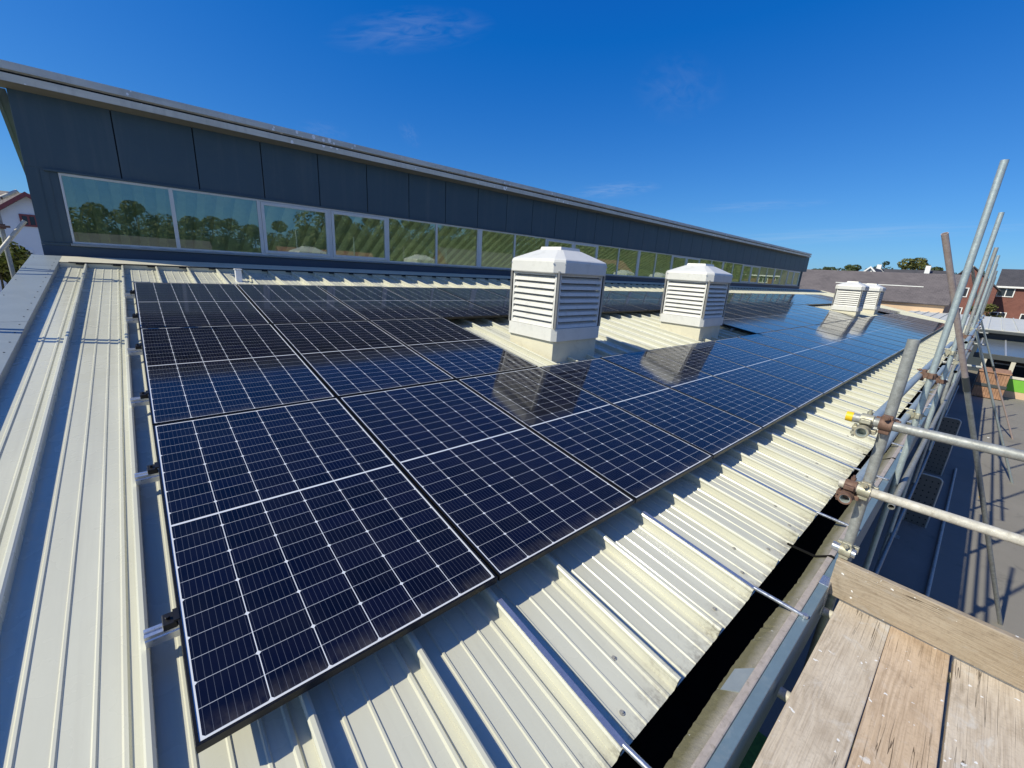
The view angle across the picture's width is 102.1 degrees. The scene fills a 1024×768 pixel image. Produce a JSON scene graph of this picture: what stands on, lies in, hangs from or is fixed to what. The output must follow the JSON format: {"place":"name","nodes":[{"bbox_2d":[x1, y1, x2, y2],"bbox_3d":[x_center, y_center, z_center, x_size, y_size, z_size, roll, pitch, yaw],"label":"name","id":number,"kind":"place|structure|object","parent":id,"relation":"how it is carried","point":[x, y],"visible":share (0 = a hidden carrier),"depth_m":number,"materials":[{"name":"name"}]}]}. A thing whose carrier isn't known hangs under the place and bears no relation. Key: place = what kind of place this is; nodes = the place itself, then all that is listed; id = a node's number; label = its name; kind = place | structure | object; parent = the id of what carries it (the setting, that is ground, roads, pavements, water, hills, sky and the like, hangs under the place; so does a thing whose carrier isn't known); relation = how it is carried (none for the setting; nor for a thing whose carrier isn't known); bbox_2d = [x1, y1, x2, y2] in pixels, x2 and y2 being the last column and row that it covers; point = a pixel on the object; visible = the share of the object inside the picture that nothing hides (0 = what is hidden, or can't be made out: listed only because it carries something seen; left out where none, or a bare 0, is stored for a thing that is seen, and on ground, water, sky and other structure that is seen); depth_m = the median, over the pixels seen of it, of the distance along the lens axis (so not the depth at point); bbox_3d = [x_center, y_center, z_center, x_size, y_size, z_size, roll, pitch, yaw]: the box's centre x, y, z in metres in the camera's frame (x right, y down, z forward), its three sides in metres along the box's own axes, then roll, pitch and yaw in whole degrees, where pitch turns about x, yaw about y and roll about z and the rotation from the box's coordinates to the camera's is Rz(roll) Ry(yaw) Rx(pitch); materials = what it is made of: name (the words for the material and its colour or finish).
{"place":"outdoors","nodes":[
{"label":"outdoors","id":0,"kind":"place"},
{"bbox_2d":[0,191,44,292],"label":"white house","id":1,"kind":"structure","parent":0,"point":[15,211],"depth_m":21.57,"materials":[{"name":"paint"}]},
{"bbox_2d":[19,214,37,226],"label":"window","id":2,"kind":"structure","parent":1,"relation":"in","point":[30,219],"depth_m":21.68,"materials":[{"name":"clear glass"}]},
{"bbox_2d":[0,0,1023,284],"label":"sky","id":3,"kind":"structure","parent":0,"point":[841,133],"materials":[{"name":"blue"}]},
{"bbox_2d":[739,731,766,767],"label":"lawn","id":4,"kind":"structure","parent":0,"point":[754,750],"depth_m":4.03,"materials":[{"name":"green plant"}]},
{"bbox_2d":[799,269,960,312],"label":"tiled building","id":5,"kind":"structure","parent":0,"point":[925,292],"depth_m":40.66,"materials":[{"name":"grey tile"}]},
{"bbox_2d":[759,370,1023,767],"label":"ground","id":6,"kind":"structure","parent":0,"point":[962,581],"depth_m":7.61,"materials":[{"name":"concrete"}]},
{"bbox_2d":[0,189,26,277],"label":"scaffold","id":7,"kind":"object","parent":6,"relation":"on","point":[6,242],"visible":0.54,"depth_m":5.41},
{"bbox_2d":[0,237,32,289],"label":"bushy tree","id":8,"kind":"object","parent":6,"relation":"on","point":[20,258],"visible":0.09,"depth_m":10.11,"materials":[{"name":"green plant"}]},
{"bbox_2d":[0,59,969,767],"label":"school building","id":9,"kind":"structure","parent":6,"relation":"on","point":[672,625],"depth_m":2.65,"materials":[{"name":"grey metal"}]},
{"bbox_2d":[58,173,178,249],"bbox_3d":[-6.504,-2.841,6.925,1.335,1.033,0.068,-10,21,-40],"label":"window","id":10,"kind":"structure","parent":9,"relation":"in","point":[60,175],"depth_m":6.79,"materials":[{"name":"grey metal"}]},
{"bbox_2d":[124,290,134,297],"bbox_3d":[7.839,-3.361,15.893,33.516,0.098,0.056,-10,29,-40],"label":"mounting rail","id":11,"kind":"object","parent":9,"relation":"attached to","point":[131,294],"visible":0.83,"depth_m":5.12,"materials":[{"name":"metal"}]},
{"bbox_2d":[384,287,500,318],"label":"solar panel","id":12,"kind":"object","parent":11,"relation":"on","point":[442,303],"visible":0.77,"depth_m":7.21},
{"bbox_2d":[595,296,647,311],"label":"solar panel","id":13,"kind":"object","parent":11,"relation":"on","point":[616,305],"visible":0.48,"depth_m":9.94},
{"bbox_2d":[603,291,660,310],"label":"solar panel","id":14,"kind":"object","parent":11,"relation":"on","point":[648,306],"visible":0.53,"depth_m":10.94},
{"bbox_2d":[610,291,661,305],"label":"solar panel","id":15,"kind":"object","parent":11,"relation":"on","point":[634,295],"visible":0.49,"depth_m":12.00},
{"bbox_2d":[727,300,751,306],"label":"solar panel","id":16,"kind":"object","parent":11,"relation":"on","point":[737,303],"visible":0.26,"depth_m":14.38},
{"bbox_2d":[737,293,793,304],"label":"solar panel","id":17,"kind":"object","parent":11,"relation":"on","point":[767,299],"visible":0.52,"depth_m":17.78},
{"bbox_2d":[755,293,810,304],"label":"solar panel","id":18,"kind":"object","parent":11,"relation":"on","point":[784,299],"visible":0.79,"depth_m":19.25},
{"bbox_2d":[767,294,817,304],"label":"solar panel","id":19,"kind":"object","parent":11,"relation":"on","point":[811,303],"visible":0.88,"depth_m":19.96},
{"bbox_2d":[125,313,137,322],"bbox_3d":[8.543,-2.946,15.158,33.516,0.098,0.056,-10,29,-40],"label":"mounting rail","id":20,"kind":"object","parent":9,"relation":"attached to","point":[133,318],"visible":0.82,"depth_m":4.38,"materials":[{"name":"metal"}]},
{"bbox_2d":[133,282,269,329],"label":"solar panel","id":21,"kind":"object","parent":20,"relation":"on","point":[159,305],"visible":0.85,"depth_m":4.97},
{"bbox_2d":[236,284,366,323],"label":"solar panel","id":22,"kind":"object","parent":20,"relation":"on","point":[278,304],"visible":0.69,"depth_m":5.73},
{"bbox_2d":[317,285,440,320],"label":"solar panel","id":23,"kind":"object","parent":20,"relation":"on","point":[368,303],"visible":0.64,"depth_m":6.50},
{"bbox_2d":[437,287,515,316],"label":"solar panel","id":24,"kind":"object","parent":20,"relation":"on","point":[490,301],"visible":0.61,"depth_m":8.13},
{"bbox_2d":[482,288,516,298],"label":"solar panel","id":25,"kind":"object","parent":20,"relation":"on","point":[504,292],"visible":0.16,"depth_m":9.13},
{"bbox_2d":[602,306,619,312],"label":"solar panel","id":26,"kind":"object","parent":20,"relation":"on","point":[607,309],"visible":0.23,"depth_m":9.18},
{"bbox_2d":[631,291,667,299],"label":"solar panel","id":27,"kind":"object","parent":20,"relation":"on","point":[653,294],"visible":0.4,"depth_m":12.94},
{"bbox_2d":[727,297,764,305],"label":"solar panel","id":28,"kind":"object","parent":20,"relation":"on","point":[742,301],"visible":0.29,"depth_m":15.22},
{"bbox_2d":[728,294,776,305],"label":"solar panel","id":29,"kind":"object","parent":20,"relation":"on","point":[749,300],"visible":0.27,"depth_m":16.12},
{"bbox_2d":[729,293,784,305],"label":"solar panel","id":30,"kind":"object","parent":20,"relation":"on","point":[757,299],"visible":0.62,"depth_m":16.97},
{"bbox_2d":[746,293,803,304],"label":"solar panel","id":31,"kind":"object","parent":20,"relation":"on","point":[777,299],"visible":0.79,"depth_m":18.46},
{"bbox_2d":[775,294,823,304],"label":"solar panel","id":32,"kind":"object","parent":20,"relation":"on","point":[818,303],"visible":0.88,"depth_m":20.71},
{"bbox_2d":[127,343,142,355],"bbox_3d":[8.768,-2.479,14.097,32.362,0.098,0.056,-10,29,-40],"label":"mounting rail","id":33,"kind":"object","parent":9,"relation":"attached to","point":[137,350],"visible":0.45,"depth_m":3.69,"materials":[{"name":"metal"}]},
{"bbox_2d":[272,320,454,398],"bbox_3d":[-1.672,-0.358,4.456,1.139,0.038,2.114,-10,29,-40],"label":"solar panel","id":34,"kind":"object","parent":33,"relation":"on","point":[343,358],"visible":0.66,"depth_m":4.26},
{"bbox_2d":[769,306,841,321],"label":"solar panel","id":35,"kind":"object","parent":33,"relation":"on","point":[808,314],"visible":0.71,"depth_m":14.82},
{"bbox_2d":[778,305,848,320],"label":"solar panel","id":36,"kind":"object","parent":33,"relation":"on","point":[816,313],"visible":0.66,"depth_m":15.58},
{"bbox_2d":[799,305,861,318],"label":"solar panel","id":37,"kind":"object","parent":33,"relation":"on","point":[839,313],"visible":0.69,"depth_m":17.04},
{"bbox_2d":[134,462,159,485],"bbox_3d":[9.264,-1.520,11.928,30.054,0.099,0.056,-10,29,-40],"label":"mounting rail","id":38,"kind":"object","parent":9,"relation":"attached to","point":[150,474],"visible":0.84,"depth_m":2.27,"materials":[{"name":"metal"}]},
{"bbox_2d":[685,341,843,395],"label":"solar panel","id":39,"kind":"object","parent":38,"relation":"on","point":[809,379],"visible":0.77,"depth_m":6.62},
{"bbox_2d":[836,321,920,339],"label":"solar panel","id":40,"kind":"object","parent":38,"relation":"on","point":[876,330],"visible":0.59,"depth_m":13.45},
{"bbox_2d":[845,320,924,339],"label":"solar panel","id":41,"kind":"object","parent":38,"relation":"on","point":[888,329],"visible":0.75,"depth_m":14.14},
{"bbox_2d":[851,319,927,336],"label":"solar panel","id":42,"kind":"object","parent":38,"relation":"on","point":[893,328],"visible":0.83,"depth_m":14.89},
{"bbox_2d":[143,607,179,648],"bbox_3d":[9.968,-1.104,11.193,30.054,0.099,0.056,-10,29,-40],"label":"mounting rail","id":43,"kind":"object","parent":9,"relation":"attached to","point":[167,628],"visible":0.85,"depth_m":1.53,"materials":[{"name":"metal"}]},
{"bbox_2d":[152,397,497,753],"bbox_3d":[-1.175,0.600,2.286,1.139,0.038,2.114,-10,29,-40],"label":"solar panel","id":44,"kind":"object","parent":43,"relation":"on","point":[312,544],"visible":1,"depth_m":1.91,"materials":[{"name":"glass"}]},
{"bbox_2d":[339,380,634,580],"bbox_3d":[-0.307,0.446,3.031,1.139,0.037,2.114,-10,29,-40],"label":"solar panel","id":45,"kind":"object","parent":43,"relation":"on","point":[505,494],"visible":0.89,"depth_m":2.74,"materials":[{"name":"glass"}]},
{"bbox_2d":[457,367,712,502],"bbox_3d":[0.561,0.290,3.775,1.139,0.037,2.114,-10,29,-40],"label":"solar panel","id":46,"kind":"object","parent":43,"relation":"on","point":[636,459],"visible":0.84,"depth_m":3.54,"materials":[{"name":"glass"}]},
{"bbox_2d":[540,358,762,458],"bbox_3d":[1.430,0.136,4.520,1.139,0.035,2.114,-10,29,-40],"label":"solar panel","id":47,"kind":"object","parent":43,"relation":"on","point":[713,431],"visible":0.82,"depth_m":4.33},
{"bbox_2d":[600,350,797,429],"bbox_3d":[2.296,-0.022,5.261,1.139,0.035,2.114,-10,29,-40],"label":"solar panel","id":48,"kind":"object","parent":43,"relation":"on","point":[758,409],"visible":0.84,"depth_m":5.09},
{"bbox_2d":[647,345,823,409],"bbox_3d":[3.165,-0.177,6.005,1.139,0.037,2.114,-10,29,-40],"label":"solar panel","id":49,"kind":"object","parent":43,"relation":"on","point":[786,392],"visible":0.85,"depth_m":5.86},
{"bbox_2d":[714,337,858,383],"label":"solar panel","id":50,"kind":"object","parent":43,"relation":"on","point":[820,368],"visible":0.89,"depth_m":7.38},
{"bbox_2d":[739,334,871,374],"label":"solar panel","id":51,"kind":"object","parent":43,"relation":"on","point":[839,362],"visible":0.89,"depth_m":8.14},
{"bbox_2d":[759,331,882,367],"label":"solar panel","id":52,"kind":"object","parent":43,"relation":"on","point":[853,356],"visible":0.84,"depth_m":8.89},
{"bbox_2d":[777,329,891,361],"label":"solar panel","id":53,"kind":"object","parent":43,"relation":"on","point":[845,346],"visible":0.81,"depth_m":9.65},
{"bbox_2d":[792,327,898,356],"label":"solar panel","id":54,"kind":"object","parent":43,"relation":"on","point":[884,350],"visible":0.81,"depth_m":10.39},
{"bbox_2d":[804,325,904,351],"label":"solar panel","id":55,"kind":"object","parent":43,"relation":"on","point":[861,339],"visible":0.77,"depth_m":11.14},
{"bbox_2d":[818,324,905,346],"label":"solar panel","id":56,"kind":"object","parent":43,"relation":"on","point":[886,340],"visible":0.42,"depth_m":11.95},
{"bbox_2d":[825,322,906,342],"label":"solar panel","id":57,"kind":"object","parent":43,"relation":"on","point":[899,339],"visible":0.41,"depth_m":12.71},
{"bbox_2d":[857,318,931,335],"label":"solar panel","id":58,"kind":"object","parent":43,"relation":"on","point":[897,326],"visible":0.84,"depth_m":15.64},
{"bbox_2d":[864,317,934,332],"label":"solar panel","id":59,"kind":"object","parent":43,"relation":"on","point":[902,325],"visible":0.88,"depth_m":16.38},
{"bbox_2d":[871,316,936,331],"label":"solar panel","id":60,"kind":"object","parent":43,"relation":"on","point":[921,327],"visible":0.81,"depth_m":17.12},
{"bbox_2d":[876,315,939,330],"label":"solar panel","id":61,"kind":"object","parent":43,"relation":"on","point":[937,329],"visible":0.75,"depth_m":17.87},
{"bbox_2d":[880,315,941,328],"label":"solar panel","id":62,"kind":"object","parent":43,"relation":"on","point":[911,321],"visible":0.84,"depth_m":18.63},
{"bbox_2d":[884,314,943,327],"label":"solar panel","id":63,"kind":"object","parent":43,"relation":"on","point":[914,320],"visible":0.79,"depth_m":19.38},
{"bbox_2d":[889,314,943,325],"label":"solar panel","id":64,"kind":"object","parent":43,"relation":"on","point":[917,319],"visible":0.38,"depth_m":20.12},
{"bbox_2d":[170,187,262,254],"bbox_3d":[-5.500,-3.020,7.786,1.335,1.033,0.068,-10,21,-40],"label":"window","id":65,"kind":"structure","parent":9,"relation":"in","point":[176,189],"depth_m":7.71,"materials":[{"name":"grey metal"}]},
{"bbox_2d":[233,269,242,281],"bbox_3d":[-4.643,-1.839,7.021,0.110,0.225,0.110,-10,21,-40],"label":"vent outlet","id":66,"kind":"object","parent":9,"relation":"on","point":[238,275],"visible":0.91,"depth_m":6.99,"materials":[{"name":"white plastic"}]},
{"bbox_2d":[258,199,331,258],"bbox_3d":[-4.491,-3.198,8.642,1.335,1.033,0.080,-10,21,-40],"label":"window","id":67,"kind":"structure","parent":9,"relation":"in","point":[261,203],"depth_m":8.55,"materials":[{"name":"white metal"}]},
{"bbox_2d":[329,209,388,261],"bbox_3d":[-3.486,-3.378,9.502,1.335,1.033,0.080,-10,21,-40],"label":"window","id":68,"kind":"structure","parent":9,"relation":"in","point":[331,211],"depth_m":9.42,"materials":[{"name":"grey metal"}]},
{"bbox_2d":[388,217,436,264],"bbox_3d":[-2.485,-3.559,10.367,1.335,1.033,0.068,-10,21,-40],"label":"window","id":69,"kind":"structure","parent":9,"relation":"in","point":[435,241],"depth_m":10.49,"materials":[{"name":"grey metal"}]},
{"bbox_2d":[436,223,481,266],"bbox_3d":[-1.433,-3.747,11.271,1.465,1.033,0.085,-10,21,-40],"label":"window","id":70,"kind":"structure","parent":9,"relation":"in","point":[478,231],"depth_m":11.57,"materials":[{"name":"grey metal"}]},
{"bbox_2d":[481,229,515,268],"bbox_3d":[-0.446,-3.923,12.114,1.335,1.033,0.068,-10,21,-40],"label":"window","id":71,"kind":"structure","parent":9,"relation":"in","point":[513,234],"depth_m":12.32,"materials":[{"name":"grey metal"}]},
{"bbox_2d":[130,312,877,406],"bbox_3d":[9.473,-2.064,13.361,32.362,0.098,0.056,-10,29,-40],"label":"mounting rail","id":72,"kind":"object","parent":9,"relation":"attached to","point":[142,399],"visible":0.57,"depth_m":2.96,"materials":[{"name":"metal"}]},
{"bbox_2d":[139,324,335,426],"bbox_3d":[-2.540,-0.204,3.711,1.139,0.038,2.114,-10,29,-40],"label":"solar panel","id":73,"kind":"object","parent":72,"relation":"on","point":[193,372],"visible":0.84,"depth_m":3.48,"materials":[{"name":"glass"}]},
{"bbox_2d":[369,317,537,379],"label":"solar panel","id":74,"kind":"object","parent":72,"relation":"on","point":[455,351],"visible":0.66,"depth_m":5.03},
{"bbox_2d":[722,317,772,333],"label":"solar panel","id":75,"kind":"object","parent":72,"relation":"on","point":[742,326],"visible":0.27,"depth_m":9.96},
{"bbox_2d":[724,312,788,330],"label":"solar panel","id":76,"kind":"object","parent":72,"relation":"on","point":[766,325],"visible":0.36,"depth_m":10.90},
{"bbox_2d":[725,307,802,328],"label":"solar panel","id":77,"kind":"object","parent":72,"relation":"on","point":[761,318],"visible":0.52,"depth_m":11.78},
{"bbox_2d":[729,307,812,326],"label":"solar panel","id":78,"kind":"object","parent":72,"relation":"on","point":[779,318],"visible":0.66,"depth_m":12.60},
{"bbox_2d":[745,306,824,324],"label":"solar panel","id":79,"kind":"object","parent":72,"relation":"on","point":[809,321],"visible":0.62,"depth_m":13.31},
{"bbox_2d":[756,306,831,322],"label":"solar panel","id":80,"kind":"object","parent":72,"relation":"on","point":[797,314],"visible":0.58,"depth_m":14.09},
{"bbox_2d":[789,305,855,319],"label":"solar panel","id":81,"kind":"object","parent":72,"relation":"on","point":[824,312],"visible":0.66,"depth_m":16.30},
{"bbox_2d":[514,234,546,256],"bbox_3d":[0.559,-4.103,12.975,1.335,1.033,0.068,-10,21,-40],"label":"window","id":82,"kind":"structure","parent":9,"relation":"in","point":[545,240],"depth_m":12.81,"materials":[{"name":"grey metal"}]},
{"bbox_2d":[508,247,606,362],"bbox_3d":[0.625,-1.118,5.954,1.075,1.605,1.035,-10,21,-40],"label":"roof ventilator","id":83,"kind":"object","parent":9,"relation":"on","point":[555,302],"visible":0.99,"depth_m":5.61,"materials":[{"name":"white metal"}]},
{"bbox_2d":[546,238,573,247],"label":"window","id":84,"kind":"structure","parent":9,"relation":"in","point":[548,239],"depth_m":13.67,"materials":[{"name":"grey metal"}]},
{"bbox_2d":[574,242,597,258],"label":"window","id":85,"kind":"structure","parent":9,"relation":"in","point":[575,243],"depth_m":14.68,"materials":[{"name":"metal"}]},
{"bbox_2d":[597,245,619,274],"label":"window","id":86,"kind":"structure","parent":9,"relation":"in","point":[598,245],"depth_m":15.88,"materials":[{"name":"grey metal"}]},
{"bbox_2d":[617,248,640,276],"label":"window","id":87,"kind":"structure","parent":9,"relation":"in","point":[638,251],"depth_m":16.79,"materials":[{"name":"grey metal"}]},
{"bbox_2d":[659,263,732,340],"bbox_3d":[3.824,-1.690,8.693,1.075,1.605,1.035,-10,21,-40],"label":"roof ventilator","id":88,"kind":"object","parent":9,"relation":"on","point":[693,304],"visible":0.99,"depth_m":8.36,"materials":[{"name":"white metal"}]},
{"bbox_2d":[831,281,869,316],"bbox_3d":[14.585,-3.613,17.911,1.075,1.605,1.035,-10,21,-40],"label":"roof ventilator","id":89,"kind":"object","parent":9,"relation":"on","point":[849,298],"visible":0.97,"depth_m":17.59,"materials":[{"name":"white metal"}]},
{"bbox_2d":[861,283,885,314],"bbox_3d":[17.731,-4.175,20.606,1.075,1.605,1.035,-10,21,-40],"label":"roof ventilator","id":90,"kind":"object","parent":9,"relation":"on","point":[874,298],"visible":0.46,"depth_m":20.18,"materials":[{"name":"white metal"}]},
{"bbox_2d":[836,264,861,270],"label":"dark tree","id":91,"kind":"object","parent":6,"relation":"on","point":[853,267],"visible":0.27,"depth_m":88.39,"materials":[{"name":"green plant"}]},
{"bbox_2d":[777,159,1023,748],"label":"scaffold","id":92,"kind":"object","parent":6,"relation":"on","point":[888,425],"visible":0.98,"depth_m":3.60,"materials":[{"name":"grey metal"}]},
{"bbox_2d":[752,599,890,767],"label":"scaffold board","id":93,"kind":"object","parent":92,"relation":"on","point":[817,722],"visible":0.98,"depth_m":1.78,"materials":[{"name":"wood"}]},
{"bbox_2d":[846,625,949,767],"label":"scaffold board","id":94,"kind":"object","parent":92,"relation":"on","point":[900,725],"visible":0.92,"depth_m":1.75,"materials":[{"name":"wood"}]},
{"bbox_2d":[828,557,1023,690],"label":"toe board","id":95,"kind":"object","parent":92,"relation":"attached to","point":[995,651],"visible":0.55,"depth_m":2.06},
{"bbox_2d":[940,657,1023,767],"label":"scaffold board","id":96,"kind":"object","parent":92,"relation":"on","point":[984,724],"visible":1,"depth_m":1.72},
{"bbox_2d":[897,257,930,269],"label":"broad tree","id":97,"kind":"object","parent":6,"relation":"on","point":[920,263],"visible":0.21,"depth_m":82.65,"materials":[{"name":"green plant"}]},
{"bbox_2d":[902,473,942,527],"bbox_3d":[7.990,2.254,8.049,0.032,1.066,0.362,-10,21,-40],"label":"perforated screen","id":98,"kind":"object","parent":6,"relation":"on","point":[927,490],"visible":0.69,"depth_m":8.02,"materials":[{"name":"metal"}]},
{"bbox_2d":[923,416,961,475],"bbox_3d":[10.764,1.549,10.356,0.032,1.506,0.362,-10,21,-40],"label":"perforated screen","id":99,"kind":"object","parent":6,"relation":"on","point":[937,460],"visible":0.91,"depth_m":10.35,"materials":[{"name":"metal"}]},
{"bbox_2d":[970,303,1003,317],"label":"garden shrub","id":100,"kind":"object","parent":6,"relation":"on","point":[989,307],"visible":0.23,"depth_m":42.48,"materials":[{"name":"green plant"}]},
{"bbox_2d":[971,366,1011,399],"bbox_3d":[22.011,-0.062,19.026,1.600,1.195,1.000,-10,21,-40],"label":"timber planter","id":101,"kind":"object","parent":6,"relation":"on","point":[980,388],"visible":0.86,"depth_m":18.59,"materials":[{"name":"brown wood"}]},
{"bbox_2d":[972,337,1023,386],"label":"glazed canopy","id":102,"kind":"object","parent":6,"relation":"on","point":[1012,352],"visible":0.62,"depth_m":20.94,"materials":[{"name":"glass"}]},
{"bbox_2d":[989,269,1023,318],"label":"brick house","id":103,"kind":"structure","parent":6,"relation":"on","point":[1009,299],"depth_m":48.33,"materials":[{"name":"brick"}]},
{"bbox_2d":[996,288,1015,296],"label":"window","id":104,"kind":"structure","parent":103,"relation":"in","point":[1005,292],"depth_m":48.24,"materials":[{"name":"white paint"}]},
{"bbox_2d":[1002,376,1023,399],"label":"play board","id":105,"kind":"object","parent":6,"relation":"on","point":[1015,388],"depth_m":18.91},
{"bbox_2d":[865,265,945,273],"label":"house","id":106,"kind":"structure","parent":0,"point":[928,270],"depth_m":60.46,"materials":[{"name":"white brick"}]},
{"bbox_2d":[909,310,1023,377],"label":"annex building","id":107,"kind":"structure","parent":0,"point":[1002,328],"depth_m":25.25,"materials":[{"name":"grey metal"}]},
{"bbox_2d":[993,359,1023,367],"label":"window","id":108,"kind":"structure","parent":107,"relation":"in","point":[1008,363],"depth_m":24.42,"materials":[{"name":"black glass"}]},
{"bbox_2d":[957,266,1000,315],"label":"brick house","id":109,"kind":"structure","parent":0,"point":[966,295],"depth_m":48.57,"materials":[{"name":"brick"}]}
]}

